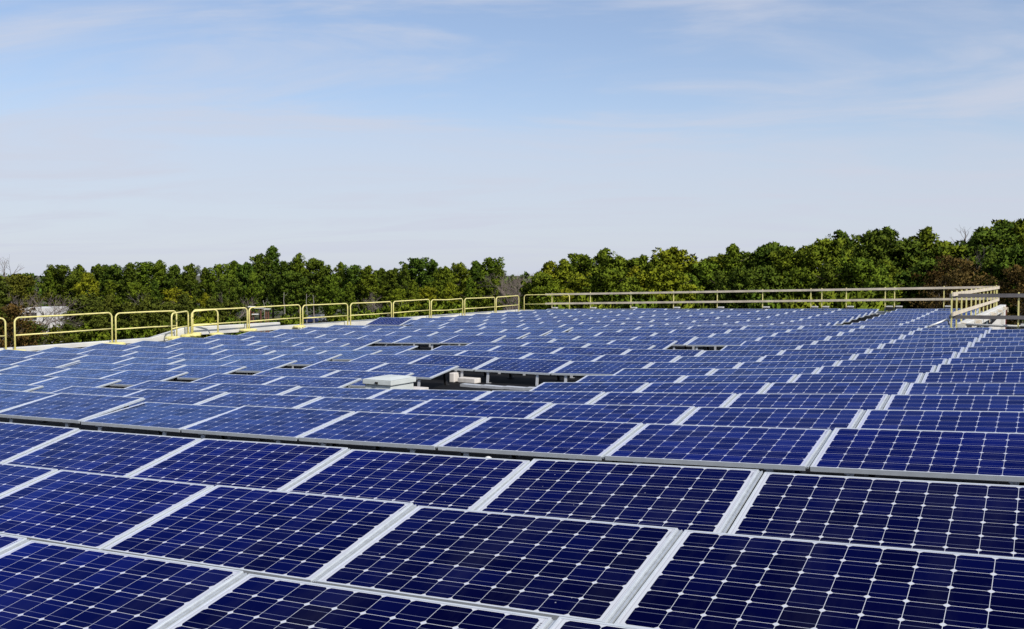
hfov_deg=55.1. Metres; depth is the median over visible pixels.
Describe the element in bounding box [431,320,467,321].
solar panel
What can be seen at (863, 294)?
bush
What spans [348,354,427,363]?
solar panel
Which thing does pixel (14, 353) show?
solar panel
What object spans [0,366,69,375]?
solar panel
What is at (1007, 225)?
pine tree
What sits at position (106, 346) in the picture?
solar panel
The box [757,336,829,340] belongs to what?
solar panel
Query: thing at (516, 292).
bare tree
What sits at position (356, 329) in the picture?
solar panel
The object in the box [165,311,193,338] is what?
guardrail
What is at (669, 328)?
solar panel
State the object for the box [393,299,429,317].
guardrail
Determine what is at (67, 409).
solar panel
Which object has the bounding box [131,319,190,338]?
bush
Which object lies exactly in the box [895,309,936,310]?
solar panel
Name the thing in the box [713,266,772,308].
pine tree
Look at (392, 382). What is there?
roof hatch
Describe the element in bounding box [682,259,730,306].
tree
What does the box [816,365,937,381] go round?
solar panel
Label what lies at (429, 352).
solar panel
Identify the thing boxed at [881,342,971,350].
solar panel
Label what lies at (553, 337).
solar panel
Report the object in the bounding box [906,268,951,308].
brown leaved tree
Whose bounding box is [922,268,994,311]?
brown leaved tree
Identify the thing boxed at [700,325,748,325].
solar panel
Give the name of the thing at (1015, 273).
brown leaved tree
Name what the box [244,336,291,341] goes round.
solar panel
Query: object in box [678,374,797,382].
solar panel
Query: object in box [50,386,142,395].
solar panel
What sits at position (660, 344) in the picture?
solar panel
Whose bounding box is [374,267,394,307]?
pine tree
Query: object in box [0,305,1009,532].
flat roofed building
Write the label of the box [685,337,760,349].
solar panel
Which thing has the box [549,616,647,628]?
solar panel
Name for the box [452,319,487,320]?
solar panel
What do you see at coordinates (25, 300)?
bare tree
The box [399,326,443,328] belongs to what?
solar panel
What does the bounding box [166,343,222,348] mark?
solar panel
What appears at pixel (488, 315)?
solar panel
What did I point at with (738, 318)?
solar panel
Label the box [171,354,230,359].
solar panel
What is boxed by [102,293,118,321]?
pine tree
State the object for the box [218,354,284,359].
solar panel
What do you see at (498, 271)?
pine tree
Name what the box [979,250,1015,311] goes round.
pine tree
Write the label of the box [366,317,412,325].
solar panel
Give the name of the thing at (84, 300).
pine tree
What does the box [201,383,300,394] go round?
solar panel
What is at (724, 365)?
solar panel
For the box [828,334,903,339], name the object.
solar panel
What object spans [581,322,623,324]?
solar panel
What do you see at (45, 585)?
solar panel
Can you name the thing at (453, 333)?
solar panel
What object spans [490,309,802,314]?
solar panel field
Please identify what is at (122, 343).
guardrail
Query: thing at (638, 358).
solar panel
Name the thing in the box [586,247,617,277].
pine tree
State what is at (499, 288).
bare tree
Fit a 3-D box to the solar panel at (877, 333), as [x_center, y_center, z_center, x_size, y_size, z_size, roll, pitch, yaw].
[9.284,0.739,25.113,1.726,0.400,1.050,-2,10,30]
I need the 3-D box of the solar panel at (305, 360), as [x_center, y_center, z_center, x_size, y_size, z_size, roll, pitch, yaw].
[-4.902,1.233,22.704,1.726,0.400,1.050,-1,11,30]
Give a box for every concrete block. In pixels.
[414,386,428,388]
[449,372,460,381]
[458,377,480,383]
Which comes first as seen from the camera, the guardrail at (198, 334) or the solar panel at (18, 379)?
the solar panel at (18, 379)
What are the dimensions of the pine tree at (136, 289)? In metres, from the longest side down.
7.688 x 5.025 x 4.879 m
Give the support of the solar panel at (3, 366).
on the flat roofed building at (496, 378)
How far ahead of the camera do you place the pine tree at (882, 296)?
105.84 m
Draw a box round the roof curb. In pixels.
[460,383,534,389]
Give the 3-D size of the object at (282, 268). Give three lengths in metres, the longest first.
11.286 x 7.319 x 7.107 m
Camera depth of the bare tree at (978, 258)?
116.87 m
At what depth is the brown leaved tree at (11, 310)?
79.91 m
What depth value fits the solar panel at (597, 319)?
40.85 m
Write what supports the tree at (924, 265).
on the ground
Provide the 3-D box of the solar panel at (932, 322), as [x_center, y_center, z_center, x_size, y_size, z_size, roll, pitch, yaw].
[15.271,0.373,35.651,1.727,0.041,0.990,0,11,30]
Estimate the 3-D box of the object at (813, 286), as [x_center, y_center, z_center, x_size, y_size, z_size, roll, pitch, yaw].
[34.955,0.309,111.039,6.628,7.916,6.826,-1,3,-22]
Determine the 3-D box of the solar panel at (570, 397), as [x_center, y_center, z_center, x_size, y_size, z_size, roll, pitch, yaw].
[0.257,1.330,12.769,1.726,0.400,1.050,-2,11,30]
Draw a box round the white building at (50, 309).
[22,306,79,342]
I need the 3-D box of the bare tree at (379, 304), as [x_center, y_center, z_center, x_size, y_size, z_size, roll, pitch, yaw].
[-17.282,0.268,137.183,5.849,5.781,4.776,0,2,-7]
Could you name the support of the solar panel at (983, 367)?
on the flat roofed building at (496, 378)
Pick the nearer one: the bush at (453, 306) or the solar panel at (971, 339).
the solar panel at (971, 339)
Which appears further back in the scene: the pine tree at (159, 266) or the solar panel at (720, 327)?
the pine tree at (159, 266)
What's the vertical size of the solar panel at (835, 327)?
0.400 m
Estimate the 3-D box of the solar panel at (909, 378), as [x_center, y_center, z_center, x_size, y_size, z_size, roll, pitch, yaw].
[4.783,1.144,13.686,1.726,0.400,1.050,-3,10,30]
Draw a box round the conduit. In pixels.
[966,323,1020,327]
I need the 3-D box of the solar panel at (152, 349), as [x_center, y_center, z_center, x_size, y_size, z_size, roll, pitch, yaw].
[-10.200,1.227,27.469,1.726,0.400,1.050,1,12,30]
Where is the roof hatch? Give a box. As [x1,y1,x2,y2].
[363,375,415,388]
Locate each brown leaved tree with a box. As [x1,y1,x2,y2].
[0,303,48,347]
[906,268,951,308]
[908,253,991,310]
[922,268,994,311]
[981,264,1023,328]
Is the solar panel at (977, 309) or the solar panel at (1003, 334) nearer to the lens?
the solar panel at (1003, 334)
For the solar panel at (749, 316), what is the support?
on the flat roofed building at (496, 378)
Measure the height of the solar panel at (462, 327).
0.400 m
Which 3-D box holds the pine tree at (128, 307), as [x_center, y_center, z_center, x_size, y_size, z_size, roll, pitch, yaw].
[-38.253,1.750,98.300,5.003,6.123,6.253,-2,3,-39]
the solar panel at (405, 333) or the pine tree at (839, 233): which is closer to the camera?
the solar panel at (405, 333)
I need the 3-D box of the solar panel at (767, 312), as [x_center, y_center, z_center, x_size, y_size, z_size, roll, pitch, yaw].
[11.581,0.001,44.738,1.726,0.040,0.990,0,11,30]
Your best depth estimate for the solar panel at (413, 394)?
13.82 m
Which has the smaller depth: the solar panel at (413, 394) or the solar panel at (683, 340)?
the solar panel at (413, 394)
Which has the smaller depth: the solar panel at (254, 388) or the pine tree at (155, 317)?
the solar panel at (254, 388)
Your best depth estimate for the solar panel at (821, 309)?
46.62 m
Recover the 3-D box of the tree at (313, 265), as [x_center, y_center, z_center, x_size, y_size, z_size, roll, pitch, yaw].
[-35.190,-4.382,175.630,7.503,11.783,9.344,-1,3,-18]
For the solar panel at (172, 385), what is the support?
on the flat roofed building at (496, 378)
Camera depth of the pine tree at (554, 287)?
110.71 m
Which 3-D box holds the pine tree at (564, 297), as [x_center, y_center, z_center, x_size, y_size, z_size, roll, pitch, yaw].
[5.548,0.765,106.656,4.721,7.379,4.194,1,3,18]
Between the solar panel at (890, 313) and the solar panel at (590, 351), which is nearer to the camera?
the solar panel at (590, 351)
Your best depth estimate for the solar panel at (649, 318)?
41.49 m
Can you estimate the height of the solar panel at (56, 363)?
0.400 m
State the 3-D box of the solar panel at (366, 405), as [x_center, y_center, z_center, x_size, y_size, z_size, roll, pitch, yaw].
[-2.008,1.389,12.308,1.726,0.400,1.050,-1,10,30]
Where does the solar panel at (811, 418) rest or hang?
on the flat roofed building at (496, 378)
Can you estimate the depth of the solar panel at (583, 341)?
26.15 m
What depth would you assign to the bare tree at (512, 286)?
158.03 m
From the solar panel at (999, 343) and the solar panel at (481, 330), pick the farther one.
the solar panel at (481, 330)
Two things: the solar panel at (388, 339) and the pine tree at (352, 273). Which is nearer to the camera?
the solar panel at (388, 339)
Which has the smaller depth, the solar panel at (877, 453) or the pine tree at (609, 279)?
the solar panel at (877, 453)
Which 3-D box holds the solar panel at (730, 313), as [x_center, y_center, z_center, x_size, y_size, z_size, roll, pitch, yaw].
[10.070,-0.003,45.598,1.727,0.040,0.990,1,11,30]
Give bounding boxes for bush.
[68,321,114,342]
[110,319,151,339]
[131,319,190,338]
[177,311,216,337]
[222,317,258,334]
[256,311,307,330]
[318,310,356,322]
[343,305,389,319]
[377,300,418,316]
[415,299,461,315]
[439,300,483,313]
[531,295,575,309]
[571,292,632,308]
[603,291,660,308]
[656,294,716,308]
[745,292,805,308]
[773,288,837,308]
[812,287,886,310]
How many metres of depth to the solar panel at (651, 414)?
10.69 m
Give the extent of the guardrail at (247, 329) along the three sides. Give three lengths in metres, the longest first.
3.150 x 0.931 x 0.520 m
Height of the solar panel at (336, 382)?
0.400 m
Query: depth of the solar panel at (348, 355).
23.97 m
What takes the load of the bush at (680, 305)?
on the ground
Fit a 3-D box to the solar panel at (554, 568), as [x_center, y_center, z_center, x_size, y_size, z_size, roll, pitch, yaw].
[-0.055,1.494,5.288,1.727,0.400,1.050,-2,13,30]
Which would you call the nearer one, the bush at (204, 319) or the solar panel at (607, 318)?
the solar panel at (607, 318)
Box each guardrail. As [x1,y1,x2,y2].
[0,317,6,348]
[14,312,117,350]
[113,310,177,344]
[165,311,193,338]
[187,307,252,334]
[188,309,223,335]
[248,304,305,330]
[302,303,347,327]
[350,301,391,324]
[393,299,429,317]
[431,298,462,317]
[464,297,494,315]
[496,295,518,312]
[524,294,569,310]
[545,285,1004,313]
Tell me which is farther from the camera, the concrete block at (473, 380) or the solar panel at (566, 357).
the solar panel at (566, 357)
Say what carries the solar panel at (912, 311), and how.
on the flat roofed building at (496, 378)
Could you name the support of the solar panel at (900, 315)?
on the flat roofed building at (496, 378)
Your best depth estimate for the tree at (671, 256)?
130.01 m
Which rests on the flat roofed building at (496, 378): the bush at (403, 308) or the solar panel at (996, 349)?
the solar panel at (996, 349)
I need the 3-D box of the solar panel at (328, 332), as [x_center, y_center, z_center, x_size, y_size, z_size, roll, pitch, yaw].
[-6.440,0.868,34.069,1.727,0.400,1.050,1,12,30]
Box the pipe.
[928,318,949,327]
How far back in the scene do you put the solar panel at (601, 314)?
45.70 m
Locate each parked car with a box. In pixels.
[304,315,318,322]
[308,315,327,322]
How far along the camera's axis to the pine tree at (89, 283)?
155.56 m
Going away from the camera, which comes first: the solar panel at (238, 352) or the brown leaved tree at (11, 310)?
the solar panel at (238, 352)
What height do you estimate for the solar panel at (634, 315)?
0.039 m
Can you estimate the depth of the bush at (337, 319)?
113.90 m
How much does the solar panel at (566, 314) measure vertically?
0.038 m
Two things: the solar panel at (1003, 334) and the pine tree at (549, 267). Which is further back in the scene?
the pine tree at (549, 267)
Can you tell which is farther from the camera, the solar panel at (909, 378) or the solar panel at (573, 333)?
the solar panel at (573, 333)
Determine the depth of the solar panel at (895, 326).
28.05 m
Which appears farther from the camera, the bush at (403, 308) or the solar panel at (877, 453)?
the bush at (403, 308)
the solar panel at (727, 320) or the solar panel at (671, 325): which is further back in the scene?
the solar panel at (727, 320)
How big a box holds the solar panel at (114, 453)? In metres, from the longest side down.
1.727 x 1.050 x 0.400 m
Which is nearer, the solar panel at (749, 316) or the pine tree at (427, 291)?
the solar panel at (749, 316)
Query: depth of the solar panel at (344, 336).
32.08 m
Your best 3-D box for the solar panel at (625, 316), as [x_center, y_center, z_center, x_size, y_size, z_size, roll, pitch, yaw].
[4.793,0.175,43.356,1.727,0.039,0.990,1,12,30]
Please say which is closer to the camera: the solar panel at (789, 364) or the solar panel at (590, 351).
the solar panel at (789, 364)
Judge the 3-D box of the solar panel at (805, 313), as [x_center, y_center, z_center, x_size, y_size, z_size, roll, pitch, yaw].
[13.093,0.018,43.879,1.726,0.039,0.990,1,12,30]
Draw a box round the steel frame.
[248,306,270,331]
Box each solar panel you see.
[0,349,43,357]
[0,356,32,364]
[0,364,18,370]
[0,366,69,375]
[0,374,57,384]
[0,383,43,391]
[0,390,55,422]
[0,393,144,428]
[0,422,79,462]
[0,463,57,496]
[0,470,213,549]
[0,534,28,554]
[0,540,246,628]
[5,430,200,476]
[11,358,79,367]
[25,352,86,359]
[31,377,121,392]
[37,347,93,353]
[46,368,125,387]
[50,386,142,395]
[60,362,127,369]
[67,355,134,365]
[79,349,137,355]
[81,343,139,350]
[81,402,238,439]
[100,370,188,386]
[103,485,416,582]
[111,363,185,379]
[114,357,184,363]
[116,389,228,410]
[121,352,181,357]
[123,380,217,390]
[125,346,180,352]
[128,341,178,346]
[129,438,349,490]
[166,337,218,343]
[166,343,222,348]
[166,574,555,628]
[168,348,226,353]
[170,365,245,379]
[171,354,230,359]
[172,360,236,365]
[181,405,354,446]
[192,374,283,384]
[197,393,322,407]
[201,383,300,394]
[206,334,254,339]
[206,339,260,344]
[211,345,265,349]
[214,349,274,354]
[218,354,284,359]
[222,360,296,374]
[240,332,284,336]
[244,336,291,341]
[251,341,302,345]
[254,368,339,376]
[257,346,312,350]
[263,376,361,387]
[268,350,326,368]
[271,329,314,333]
[271,354,341,368]
[276,333,325,337]
[281,387,389,398]
[283,338,336,342]
[286,449,529,509]
[294,342,348,346]
[298,397,425,412]
[299,411,486,455]
[301,327,340,330]
[302,361,386,370]
[304,346,364,350]
[306,330,353,334]
[316,506,682,623]
[317,334,365,338]
[319,350,382,361]
[324,370,413,387]
[326,338,380,345]
[329,325,368,327]
[335,327,380,330]
[345,331,392,334]
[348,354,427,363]
[357,346,417,354]
[358,335,409,345]
[363,325,404,327]
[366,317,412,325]
[369,363,458,386]
[369,389,490,400]
[376,328,418,331]
[388,331,437,345]
[393,336,454,349]
[395,350,465,354]
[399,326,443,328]
[402,320,433,324]
[403,322,448,325]
[404,399,552,417]
[409,354,497,379]
[414,329,461,331]
[417,318,453,319]
[429,332,480,346]
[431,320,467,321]
[432,346,497,350]
[438,417,644,462]
[439,317,471,318]
[439,326,484,328]
[440,335,505,345]
[441,322,484,325]
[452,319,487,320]
[455,350,531,373]
[456,315,487,316]
[458,329,506,332]
[465,342,528,345]
[468,321,504,322]
[469,317,503,318]
[471,314,505,315]
[474,358,571,385]
[476,390,606,403]
[476,459,762,535]
[478,332,529,338]
[480,323,524,326]
[482,327,527,329]
[486,319,521,320]
[488,316,521,317]
[490,346,561,353]
[495,339,555,341]
[502,317,539,319]
[502,329,552,336]
[503,321,541,323]
[504,314,536,315]
[518,324,564,326]
[520,316,554,317]
[521,336,579,339]
[521,353,602,377]
[522,320,559,321]
[523,327,573,337]
[523,342,589,347]
[529,382,649,391]
[531,403,696,423]
[537,315,571,316]
[538,318,576,319]
[540,322,582,323]
[544,332,601,335]
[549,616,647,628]
[550,339,613,343]
[551,313,584,314]
[551,361,652,381]
[552,347,630,354]
[555,317,591,318]
[558,320,598,321]
[561,324,605,330]
[569,329,621,331]
[570,315,604,316]
[573,336,634,339]
[576,319,614,320]
[576,375,685,382]
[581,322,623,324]
[584,314,619,315]
[584,344,655,348]
[588,327,639,329]
[590,317,627,318]
[591,392,737,406]
[594,355,680,362]
[596,332,655,336]
[597,312,631,313]
[599,321,639,322]
[604,324,651,326]
[605,316,642,317]
[605,423,832,473]
[609,340,677,348]
[613,319,653,321]
[613,368,715,375]
[614,530,1023,628]
[618,314,653,315]
[619,329,672,332]
[623,349,704,355]
[624,323,667,324]
[628,318,665,319]
[631,336,696,349]
[632,313,665,314]
[638,326,690,329]
[639,322,680,323]
[639,383,770,393]
[641,316,677,318]
[646,362,740,368]
[650,325,699,326]
[652,320,695,322]
[653,333,713,349]
[654,315,690,316]
[665,313,702,314]
[666,318,706,320]
[667,324,712,324]
[670,329,730,333]
[674,356,762,362]
[677,312,712,312]
[677,316,718,318]
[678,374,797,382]
[679,407,865,430]
[681,322,725,324]
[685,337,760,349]
[689,326,745,329]
[691,315,729,316]
[694,321,738,322]
[698,350,783,356]
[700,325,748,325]
[702,313,738,314]
[706,319,748,320]
[710,367,819,374]
[711,312,748,313]
[711,333,775,349]
[718,317,758,319]
[721,345,799,349]
[725,393,889,420]
[726,323,771,324]
[727,329,790,332]
[728,472,1023,557]
[729,315,768,317]
[737,321,782,323]
[737,360,839,367]
[739,314,778,315]
[741,341,815,345]
[742,326,802,329]
[748,312,786,313]
[749,320,792,321]
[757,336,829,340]
[758,310,794,311]
[758,318,801,320]
[759,354,856,361]
[761,325,811,325]
[763,382,908,408]
[768,316,810,318]
[772,323,821,325]
[774,332,841,335]
[777,314,818,315]
[780,348,870,354]
[782,322,829,325]
[786,312,825,313]
[788,329,852,332]
[792,320,838,325]
[792,373,924,393]
[795,310,832,312]
[798,344,882,351]
[800,318,846,324]
[800,325,862,328]
[803,309,839,310]
[810,316,853,322]
[810,428,1023,485]
[814,339,893,343]
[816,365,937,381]
[818,314,860,319]
[826,313,866,317]
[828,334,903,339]
[832,310,872,315]
[837,359,947,365]
[840,309,878,313]
[840,331,912,336]
[850,323,901,324]
[851,328,920,331]
[853,351,956,359]
[856,409,1023,432]
[859,321,907,322]
[862,325,927,327]
[866,319,913,321]
[869,347,964,356]
[872,317,918,318]
[878,315,923,316]
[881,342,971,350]
[883,394,1023,411]
[884,312,927,314]
[891,311,932,312]
[893,337,977,345]
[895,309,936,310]
[902,323,954,327]
[902,334,983,341]
[904,383,1023,395]
[908,322,958,327]
[911,330,987,335]
[913,319,962,321]
[919,317,964,319]
[920,327,992,330]
[921,371,1023,382]
[923,315,948,316]
[928,312,973,314]
[932,311,976,314]
[936,308,978,313]
[936,363,1023,371]
[947,357,1023,363]
[956,351,1023,357]
[964,346,1023,351]
[971,341,1023,346]
[978,337,1023,341]
[983,333,1023,337]
[988,329,1023,332]
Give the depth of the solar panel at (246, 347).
28.13 m
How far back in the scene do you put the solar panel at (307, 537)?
6.07 m
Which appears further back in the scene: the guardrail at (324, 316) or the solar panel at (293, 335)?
the guardrail at (324, 316)
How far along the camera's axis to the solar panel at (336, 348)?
26.44 m
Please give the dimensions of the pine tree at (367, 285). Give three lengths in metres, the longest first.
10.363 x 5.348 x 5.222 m
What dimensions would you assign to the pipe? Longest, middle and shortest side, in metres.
0.860 x 0.268 x 0.078 m
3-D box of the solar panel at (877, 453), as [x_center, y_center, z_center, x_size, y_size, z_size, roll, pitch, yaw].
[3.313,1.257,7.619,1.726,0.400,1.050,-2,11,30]
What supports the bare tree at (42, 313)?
on the parking lot
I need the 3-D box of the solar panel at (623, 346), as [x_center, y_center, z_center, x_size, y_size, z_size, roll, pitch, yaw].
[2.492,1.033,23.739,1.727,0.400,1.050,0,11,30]
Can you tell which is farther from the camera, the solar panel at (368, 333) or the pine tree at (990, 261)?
the pine tree at (990, 261)
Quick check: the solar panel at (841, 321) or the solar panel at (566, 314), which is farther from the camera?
the solar panel at (566, 314)
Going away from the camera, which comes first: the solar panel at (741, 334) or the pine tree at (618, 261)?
the solar panel at (741, 334)
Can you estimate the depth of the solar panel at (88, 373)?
19.74 m
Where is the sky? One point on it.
(383, 134)
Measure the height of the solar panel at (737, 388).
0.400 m
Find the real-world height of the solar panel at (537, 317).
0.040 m
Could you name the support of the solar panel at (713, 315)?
on the flat roofed building at (496, 378)
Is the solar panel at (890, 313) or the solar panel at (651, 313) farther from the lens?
the solar panel at (651, 313)
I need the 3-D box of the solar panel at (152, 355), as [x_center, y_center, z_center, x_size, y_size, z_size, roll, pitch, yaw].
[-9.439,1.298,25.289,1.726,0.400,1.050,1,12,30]
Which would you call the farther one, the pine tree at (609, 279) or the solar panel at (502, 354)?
the pine tree at (609, 279)
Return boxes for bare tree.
[0,257,22,281]
[9,288,40,314]
[11,295,83,332]
[22,300,76,332]
[23,296,69,309]
[44,300,68,324]
[45,304,83,334]
[126,293,149,305]
[218,295,262,317]
[364,293,379,311]
[370,297,408,315]
[476,272,529,309]
[487,279,520,309]
[496,275,531,309]
[497,279,525,309]
[497,286,520,309]
[499,271,538,307]
[504,274,526,308]
[504,281,520,308]
[951,226,981,241]
[961,241,992,275]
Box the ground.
[3,275,1006,328]
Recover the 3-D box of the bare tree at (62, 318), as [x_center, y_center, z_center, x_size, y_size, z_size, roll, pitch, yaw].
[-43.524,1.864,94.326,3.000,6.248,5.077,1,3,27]
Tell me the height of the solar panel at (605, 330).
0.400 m
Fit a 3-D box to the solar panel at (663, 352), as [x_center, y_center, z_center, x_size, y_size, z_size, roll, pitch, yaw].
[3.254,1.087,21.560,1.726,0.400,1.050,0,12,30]
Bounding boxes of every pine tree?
[0,274,19,340]
[0,310,3,332]
[0,319,42,346]
[3,273,52,315]
[21,273,35,303]
[28,322,48,344]
[36,264,80,306]
[39,326,75,344]
[40,267,60,305]
[53,292,104,328]
[61,320,78,342]
[66,264,85,295]
[72,272,100,296]
[76,300,113,341]
[89,263,115,296]
[96,264,124,303]
[99,280,119,303]
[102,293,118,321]
[107,302,156,338]
[115,262,144,318]
[115,282,156,303]
[134,261,165,294]
[136,300,186,333]
[139,294,162,321]
[148,278,163,308]
[149,260,169,301]
[161,287,193,304]
[163,264,185,298]
[170,293,200,320]
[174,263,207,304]
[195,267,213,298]
[196,292,209,316]
[198,296,218,313]
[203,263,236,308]
[203,300,251,324]
[211,277,244,313]
[217,260,244,318]
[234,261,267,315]
[243,271,264,315]
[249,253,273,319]
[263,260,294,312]
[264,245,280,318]
[268,270,321,315]
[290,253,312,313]
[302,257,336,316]
[310,265,331,314]
[314,273,346,315]
[333,261,347,313]
[337,264,378,314]
[341,281,357,314]
[355,265,386,309]
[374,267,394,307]
[375,268,402,306]
[386,288,410,307]
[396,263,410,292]
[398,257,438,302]
[403,279,421,310]
[418,285,437,305]
[426,258,437,298]
[426,266,457,303]
[438,281,463,306]
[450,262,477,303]
[461,277,476,310]
[469,260,481,310]
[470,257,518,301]
[472,278,511,311]
[492,266,507,309]
[518,271,561,309]
[532,279,565,299]
[541,260,562,287]
[554,258,581,286]
[556,288,574,301]
[562,272,591,298]
[567,253,597,289]
[582,267,652,304]
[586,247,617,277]
[588,255,631,292]
[617,254,652,287]
[623,265,648,297]
[633,264,696,306]
[643,256,670,298]
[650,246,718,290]
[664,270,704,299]
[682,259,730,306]
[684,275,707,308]
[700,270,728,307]
[701,253,734,295]
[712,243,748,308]
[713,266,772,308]
[739,250,752,263]
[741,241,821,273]
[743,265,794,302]
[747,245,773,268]
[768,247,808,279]
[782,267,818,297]
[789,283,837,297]
[793,237,854,284]
[797,245,809,254]
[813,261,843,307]
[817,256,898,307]
[819,229,855,270]
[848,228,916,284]
[856,275,899,310]
[870,259,905,310]
[878,239,943,269]
[880,226,907,267]
[893,270,927,309]
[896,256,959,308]
[905,226,946,269]
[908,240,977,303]
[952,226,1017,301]
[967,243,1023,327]
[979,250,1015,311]
[983,218,1023,247]
[990,219,1019,248]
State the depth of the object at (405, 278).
170.76 m
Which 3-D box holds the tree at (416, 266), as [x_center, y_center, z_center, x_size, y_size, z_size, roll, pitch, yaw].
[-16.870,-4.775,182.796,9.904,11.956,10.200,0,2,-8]
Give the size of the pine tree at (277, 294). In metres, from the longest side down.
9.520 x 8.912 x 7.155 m
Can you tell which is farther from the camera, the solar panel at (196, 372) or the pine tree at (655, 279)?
the pine tree at (655, 279)
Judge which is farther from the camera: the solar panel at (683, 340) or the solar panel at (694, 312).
the solar panel at (694, 312)
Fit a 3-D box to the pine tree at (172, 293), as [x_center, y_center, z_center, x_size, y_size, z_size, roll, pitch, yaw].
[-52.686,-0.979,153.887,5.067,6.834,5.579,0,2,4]
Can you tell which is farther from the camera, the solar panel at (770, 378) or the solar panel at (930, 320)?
the solar panel at (930, 320)
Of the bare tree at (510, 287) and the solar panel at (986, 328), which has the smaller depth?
the solar panel at (986, 328)
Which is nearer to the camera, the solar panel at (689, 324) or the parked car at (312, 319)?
the solar panel at (689, 324)
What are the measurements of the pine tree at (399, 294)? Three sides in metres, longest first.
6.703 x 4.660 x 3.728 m
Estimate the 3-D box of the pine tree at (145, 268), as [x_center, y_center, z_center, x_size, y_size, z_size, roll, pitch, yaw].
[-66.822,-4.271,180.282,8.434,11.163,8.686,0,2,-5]
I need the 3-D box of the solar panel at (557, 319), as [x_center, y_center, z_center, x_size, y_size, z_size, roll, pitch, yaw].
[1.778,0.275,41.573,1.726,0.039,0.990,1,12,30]
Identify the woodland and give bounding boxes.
[3,241,976,316]
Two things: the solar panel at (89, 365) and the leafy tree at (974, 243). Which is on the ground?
the leafy tree at (974, 243)
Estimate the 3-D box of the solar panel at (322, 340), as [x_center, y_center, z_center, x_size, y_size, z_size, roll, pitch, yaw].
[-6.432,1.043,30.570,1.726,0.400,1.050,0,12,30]
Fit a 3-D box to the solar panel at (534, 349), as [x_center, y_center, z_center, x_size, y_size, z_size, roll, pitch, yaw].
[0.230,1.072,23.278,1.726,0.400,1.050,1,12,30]
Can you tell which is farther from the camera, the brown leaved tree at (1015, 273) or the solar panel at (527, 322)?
the brown leaved tree at (1015, 273)
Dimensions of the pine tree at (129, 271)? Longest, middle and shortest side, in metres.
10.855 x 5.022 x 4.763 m
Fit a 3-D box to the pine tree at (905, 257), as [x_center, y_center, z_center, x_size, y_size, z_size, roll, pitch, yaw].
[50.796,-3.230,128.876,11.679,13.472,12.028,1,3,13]
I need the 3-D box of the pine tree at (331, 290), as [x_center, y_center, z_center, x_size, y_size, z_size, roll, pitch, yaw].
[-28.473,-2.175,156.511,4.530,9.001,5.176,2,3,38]
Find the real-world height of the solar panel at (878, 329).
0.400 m
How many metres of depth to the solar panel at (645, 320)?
40.10 m
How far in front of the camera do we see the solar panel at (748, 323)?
36.25 m
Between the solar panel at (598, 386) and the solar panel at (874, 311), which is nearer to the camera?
the solar panel at (598, 386)
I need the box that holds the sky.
[0,0,1023,275]
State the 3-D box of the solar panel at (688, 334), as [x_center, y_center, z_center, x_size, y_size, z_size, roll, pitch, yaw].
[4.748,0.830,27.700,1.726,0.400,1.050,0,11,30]
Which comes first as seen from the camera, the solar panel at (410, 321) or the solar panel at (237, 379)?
the solar panel at (237, 379)
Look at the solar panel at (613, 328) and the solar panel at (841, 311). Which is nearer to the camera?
the solar panel at (613, 328)
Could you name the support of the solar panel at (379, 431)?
on the flat roofed building at (496, 378)
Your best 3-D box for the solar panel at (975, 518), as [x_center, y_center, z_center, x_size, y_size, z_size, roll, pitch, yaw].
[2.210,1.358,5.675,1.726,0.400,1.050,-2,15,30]
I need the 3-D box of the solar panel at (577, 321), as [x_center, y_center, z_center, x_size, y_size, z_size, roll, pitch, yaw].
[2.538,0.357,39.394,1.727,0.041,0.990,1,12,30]
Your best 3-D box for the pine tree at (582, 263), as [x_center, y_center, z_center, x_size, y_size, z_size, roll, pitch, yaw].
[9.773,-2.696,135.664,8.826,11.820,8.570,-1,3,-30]
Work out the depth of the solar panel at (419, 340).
30.11 m
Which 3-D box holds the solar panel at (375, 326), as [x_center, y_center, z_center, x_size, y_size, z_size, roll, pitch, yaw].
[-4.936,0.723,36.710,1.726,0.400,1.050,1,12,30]
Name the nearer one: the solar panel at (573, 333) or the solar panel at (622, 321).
the solar panel at (573, 333)
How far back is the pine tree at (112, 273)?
173.57 m
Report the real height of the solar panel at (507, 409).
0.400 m
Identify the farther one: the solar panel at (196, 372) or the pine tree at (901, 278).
the pine tree at (901, 278)
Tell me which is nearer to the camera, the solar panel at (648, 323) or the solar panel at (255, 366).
the solar panel at (255, 366)
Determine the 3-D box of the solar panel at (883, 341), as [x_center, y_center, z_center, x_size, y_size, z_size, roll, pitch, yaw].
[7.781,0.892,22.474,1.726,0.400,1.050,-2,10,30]
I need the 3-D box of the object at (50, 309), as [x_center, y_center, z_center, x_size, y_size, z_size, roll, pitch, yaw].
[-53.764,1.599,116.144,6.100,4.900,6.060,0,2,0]
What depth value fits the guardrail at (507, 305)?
56.17 m

